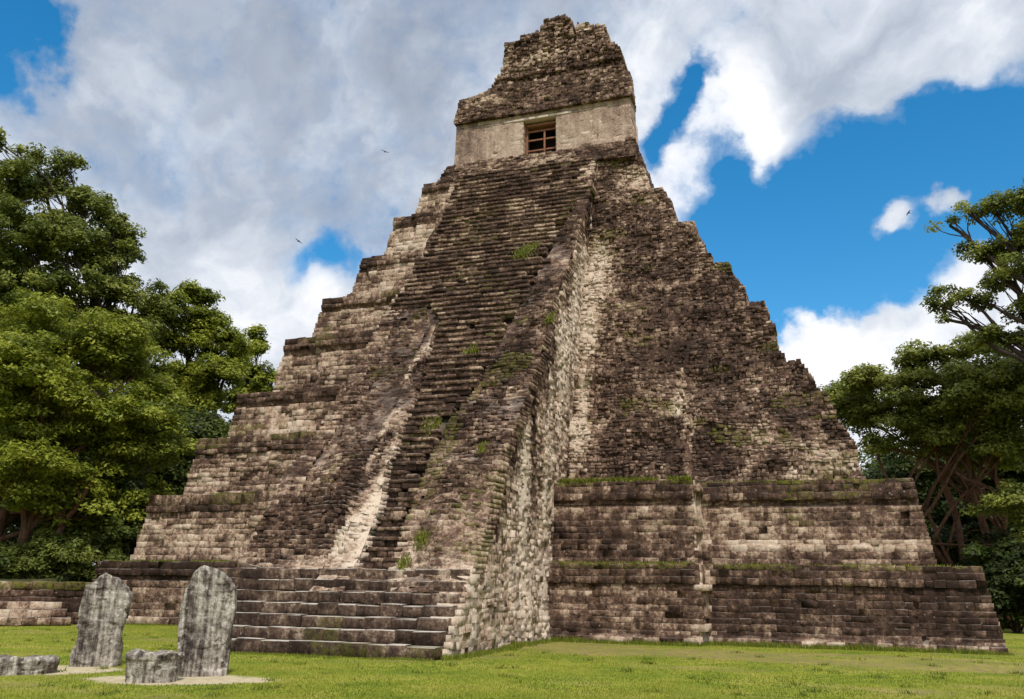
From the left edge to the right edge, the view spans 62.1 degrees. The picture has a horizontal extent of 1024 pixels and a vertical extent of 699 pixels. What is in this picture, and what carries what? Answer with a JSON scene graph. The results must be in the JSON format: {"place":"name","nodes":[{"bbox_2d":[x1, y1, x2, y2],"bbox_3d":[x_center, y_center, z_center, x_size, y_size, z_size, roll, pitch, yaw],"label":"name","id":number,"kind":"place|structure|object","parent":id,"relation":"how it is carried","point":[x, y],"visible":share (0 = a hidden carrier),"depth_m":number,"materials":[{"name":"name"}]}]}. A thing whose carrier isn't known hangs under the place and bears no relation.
{"place":"outdoors","nodes":[
{"label":"outdoors","id":0,"kind":"place"},
{"bbox_2d":[0,567,94,581],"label":"grass","id":1,"kind":"structure","parent":0,"point":[83,579],"depth_m":38.83,"materials":[{"name":"green plant"}]},
{"bbox_2d":[0,540,56,578],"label":"leafy shrub","id":2,"kind":"object","parent":1,"relation":"on","point":[26,565],"visible":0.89,"depth_m":38.55,"materials":[{"name":"green plant"}]},
{"bbox_2d":[2,394,67,549],"bbox_3d":[-31.230,11.292,65.188,12.304,16.568,21.676,-14,-21,43],"label":"shaded tree","id":3,"kind":"object","parent":1,"relation":"on","point":[16,527],"visible":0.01,"depth_m":60.29,"materials":[{"name":"green plant"}]},
{"bbox_2d":[9,515,116,581],"bbox_3d":[-21.552,10.448,40.839,4.543,5.047,4.836,3,-16,-6],"label":"leafy shrub","id":4,"kind":"object","parent":1,"relation":"on","point":[69,557],"visible":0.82,"depth_m":39.77,"materials":[{"name":"green plant"}]},
{"bbox_2d":[1,465,146,568],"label":"leafy shrub","id":5,"kind":"object","parent":1,"relation":"on","point":[135,484],"visible":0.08,"depth_m":42.98,"materials":[{"name":"green plant"}]},
{"bbox_2d":[0,126,182,450],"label":"tall tree","id":6,"kind":"object","parent":1,"relation":"on","point":[50,236],"visible":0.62,"depth_m":53.05,"materials":[{"name":"green plant"}]},
{"bbox_2d":[0,286,197,572],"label":"broad tree","id":7,"kind":"object","parent":1,"relation":"on","point":[30,430],"visible":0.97,"depth_m":41.97,"materials":[{"name":"green plant"}]},
{"bbox_2d":[79,503,147,579],"bbox_3d":[-19.467,10.263,42.566,6.271,6.404,5.580,-4,-16,18],"label":"leafy shrub","id":8,"kind":"object","parent":1,"relation":"on","point":[123,535],"visible":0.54,"depth_m":41.68,"materials":[{"name":"green plant"}]},
{"bbox_2d":[1,402,231,562],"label":"shaded tree","id":9,"kind":"object","parent":1,"relation":"on","point":[204,424],"visible":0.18,"depth_m":49.71,"materials":[{"name":"green plant"}]},
{"bbox_2d":[53,388,230,563],"bbox_3d":[-24.505,9.920,58.760,20.843,15.931,11.830,-10,-19,34],"label":"shaded tree","id":10,"kind":"object","parent":1,"relation":"on","point":[192,451],"depth_m":57.56,"materials":[{"name":"green plant"}]},
{"bbox_2d":[0,617,1023,698],"bbox_3d":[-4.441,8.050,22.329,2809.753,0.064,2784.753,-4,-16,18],"label":"ground","id":11,"kind":"structure","parent":0,"point":[919,666],"depth_m":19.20,"materials":[{"name":"green plant"}]},
{"bbox_2d":[0,654,59,675],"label":"altar","id":12,"kind":"object","parent":11,"relation":"on","point":[28,665],"visible":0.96,"depth_m":16.75,"materials":[{"name":"stone"}]},
{"bbox_2d":[0,581,92,625],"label":"wall","id":13,"kind":"structure","parent":11,"relation":"on","point":[23,603],"depth_m":35.64,"materials":[{"name":"stone"}]},
{"bbox_2d":[69,572,132,666],"bbox_3d":[-9.109,6.035,18.892,1.097,2.099,0.401,5,-16,-13],"label":"stela","id":14,"kind":"object","parent":11,"relation":"on","point":[104,608],"visible":0.98,"depth_m":18.75,"materials":[{"name":"stone"}]},
{"bbox_2d":[125,648,184,682],"bbox_3d":[-6.828,6.055,16.183,1.059,0.673,0.902,5,-16,-13],"label":"altar","id":15,"kind":"object","parent":11,"relation":"on","point":[159,666],"visible":0.99,"depth_m":15.85,"materials":[{"name":"stone"}]},
{"bbox_2d":[158,358,188,374],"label":"round tree","id":16,"kind":"object","parent":11,"relation":"on","point":[179,362],"depth_m":70.16,"materials":[{"name":"green plant"}]},
{"bbox_2d":[115,279,259,437],"bbox_3d":[-21.698,5.927,56.106,8.621,22.159,8.045,-4,-16,18],"label":"round tree","id":17,"kind":"object","parent":11,"relation":"on","point":[210,368],"visible":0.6,"depth_m":57.03,"materials":[{"name":"green plant"}]},
{"bbox_2d":[177,565,236,676],"bbox_3d":[-6.273,5.599,17.482,1.120,2.263,0.406,5,-16,-13],"label":"stela","id":18,"kind":"object","parent":11,"relation":"on","point":[208,609],"visible":0.92,"depth_m":17.33,"materials":[{"name":"stone"}]},
{"bbox_2d":[219,322,276,424],"bbox_3d":[-19.265,8.156,62.694,6.131,21.452,4.943,-4,-16,18],"label":"slim tree","id":19,"kind":"object","parent":11,"relation":"on","point":[261,379],"visible":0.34,"depth_m":63.93,"materials":[{"name":"green plant"}]},
{"bbox_2d":[92,14,1008,660],"bbox_3d":[0.742,-4.145,43.915,36.972,35.572,36.787,-4,-16,18],"label":"stepped pyramid","id":20,"kind":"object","parent":11,"relation":"on","point":[538,376],"visible":0.98,"depth_m":32.51,"materials":[{"name":"stone"}]},
{"bbox_2d":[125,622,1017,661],"bbox_3d":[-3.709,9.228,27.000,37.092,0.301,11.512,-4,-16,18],"label":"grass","id":21,"kind":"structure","parent":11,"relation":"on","point":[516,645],"depth_m":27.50,"materials":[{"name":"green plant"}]},
{"bbox_2d":[858,450,942,504],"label":"shaded tree","id":22,"kind":"object","parent":11,"relation":"on","point":[874,464],"visible":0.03,"depth_m":71.45,"materials":[{"name":"green plant"}]},
{"bbox_2d":[817,329,1023,625],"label":"umbrella tree","id":23,"kind":"object","parent":11,"relation":"on","point":[980,404],"visible":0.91,"depth_m":49.31,"materials":[{"name":"green plant"}]},
{"bbox_2d":[863,428,1023,604],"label":"shaded tree","id":24,"kind":"object","parent":11,"relation":"on","point":[926,480],"visible":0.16,"depth_m":58.89,"materials":[{"name":"green plant"}]},
{"bbox_2d":[927,521,1014,598],"bbox_3d":[26.236,12.803,48.694,5.530,6.125,5.663,6,-16,-18],"label":"leafy shrub","id":25,"kind":"object","parent":11,"relation":"on","point":[993,537],"visible":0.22,"depth_m":48.73,"materials":[{"name":"green plant"}]},
{"bbox_2d":[919,177,1023,362],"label":"ceiba tree","id":26,"kind":"object","parent":11,"relation":"on","point":[1002,253],"visible":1,"depth_m":45.56,"materials":[{"name":"green plant"}]},
{"bbox_2d":[934,426,1023,521],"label":"shaded tree","id":27,"kind":"object","parent":11,"relation":"on","point":[963,500],"visible":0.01,"depth_m":69.14,"materials":[{"name":"green plant"}]},
{"bbox_2d":[960,537,1023,632],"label":"leafy shrub","id":28,"kind":"object","parent":11,"relation":"on","point":[1003,572],"visible":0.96,"depth_m":41.91,"materials":[{"name":"green plant"}]},
{"bbox_2d":[0,0,1023,564],"label":"sky","id":29,"kind":"structure","parent":0,"point":[799,139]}
]}

